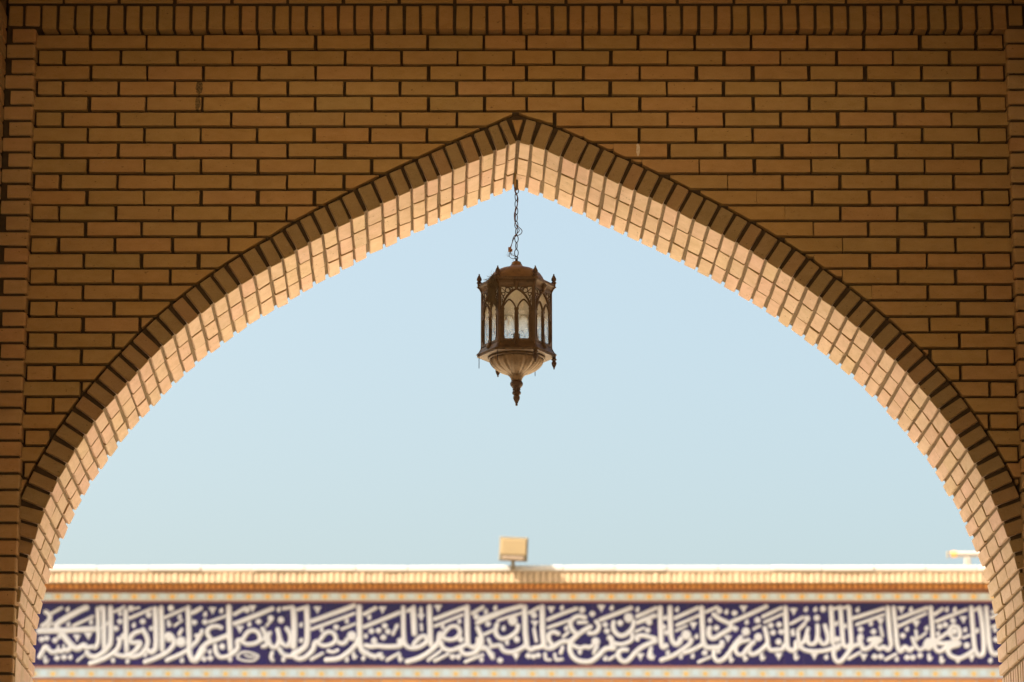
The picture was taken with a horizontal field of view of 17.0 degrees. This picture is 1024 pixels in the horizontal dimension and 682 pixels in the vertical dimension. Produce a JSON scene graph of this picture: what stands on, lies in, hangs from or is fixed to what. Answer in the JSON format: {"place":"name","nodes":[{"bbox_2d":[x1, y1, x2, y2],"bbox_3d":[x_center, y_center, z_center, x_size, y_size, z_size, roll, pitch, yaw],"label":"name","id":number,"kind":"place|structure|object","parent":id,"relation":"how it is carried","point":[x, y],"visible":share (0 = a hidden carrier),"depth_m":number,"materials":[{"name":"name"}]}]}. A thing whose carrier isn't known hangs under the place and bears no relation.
{"place":"outdoors","nodes":[
{"label":"outdoors","id":0,"kind":"place"},
{"bbox_2d":[32,565,1002,681],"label":"courtyard building","id":1,"kind":"structure","parent":0,"point":[556,623],"depth_m":53.82,"materials":[{"name":"tile"}]},
{"bbox_2d":[499,537,527,569],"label":"floodlight","id":2,"kind":"object","parent":1,"relation":"on","point":[512,549],"visible":1,"depth_m":53.53,"materials":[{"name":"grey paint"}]},
{"bbox_2d":[947,551,979,565],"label":"security camera","id":3,"kind":"object","parent":1,"relation":"on","point":[967,555],"visible":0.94,"depth_m":54.01,"materials":[{"name":"white paint"}]},
{"bbox_2d":[54,184,980,565],"label":"sky","id":4,"kind":"structure","parent":0,"point":[359,420],"materials":[{"name":"blue"}]},
{"label":"ground","id":5,"kind":"structure","parent":0,"visible":0},
{"bbox_2d":[0,0,6,198],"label":"side wall","id":6,"kind":"structure","parent":5,"relation":"on","point":[3,22],"depth_m":13.96,"materials":[{"name":"brick"}]},
{"bbox_2d":[0,4,37,681],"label":"brick pillar","id":7,"kind":"structure","parent":5,"relation":"on","point":[18,153],"depth_m":13.82,"materials":[{"name":"brown brick"}]},
{"bbox_2d":[0,0,1022,494],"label":"brick wall","id":8,"kind":"structure","parent":5,"relation":"on","point":[174,168],"depth_m":14.02,"materials":[{"name":"brown brick"}]},
{"bbox_2d":[8,0,1023,34],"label":"brick band","id":9,"kind":"object","parent":8,"relation":"attached to","point":[510,17],"visible":1,"depth_m":14.11,"materials":[{"name":"brown brick"}]},
{"bbox_2d":[12,115,1023,681],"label":"brick arch","id":10,"kind":"structure","parent":5,"relation":"on","point":[892,369],"depth_m":14.00,"materials":[{"name":"beige brick"}]},
{"bbox_3d":[0.016,-0.677,14.501,0.021,0.087,0.045,0,-14,0],"label":"wall hook","id":11,"kind":"object","parent":10,"relation":"attached to","visible":0},
{"bbox_2d":[508,171,521,258],"bbox_3d":[0.014,-0.578,14.374,0.060,0.432,0.202,0,-14,0],"label":"electric cable","id":12,"kind":"object","parent":11,"relation":"hanging from","point":[509,249],"visible":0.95,"depth_m":14.45,"materials":[{"name":"plastic"}]},
{"bbox_2d":[514,189,518,258],"bbox_3d":[0.019,-0.494,14.456,0.020,0.316,0.015,0,-14,0],"label":"chain","id":13,"kind":"object","parent":11,"relation":"hanging from","point":[515,227],"visible":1,"depth_m":14.45,"materials":[{"name":"metal"}]},
{"bbox_2d":[476,256,556,405],"bbox_3d":[0.019,-0.043,14.343,0.340,0.647,0.296,0,-14,0],"label":"hanging lantern","id":14,"kind":"object","parent":13,"relation":"hanging from","point":[524,294],"visible":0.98,"depth_m":14.26,"materials":[{"name":"brown metal"}]},
{"bbox_2d":[483,273,503,306],"bbox_3d":[-0.074,-0.214,14.272,0.091,0.179,0.120,0,-14,0],"label":"nest straw","id":15,"kind":"object","parent":14,"relation":"hanging from","point":[492,287],"visible":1,"depth_m":14.25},
{"bbox_2d":[1003,0,1023,606],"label":"brick pillar","id":16,"kind":"structure","parent":5,"relation":"on","point":[1013,41],"depth_m":13.93,"materials":[{"name":"brown brick"}]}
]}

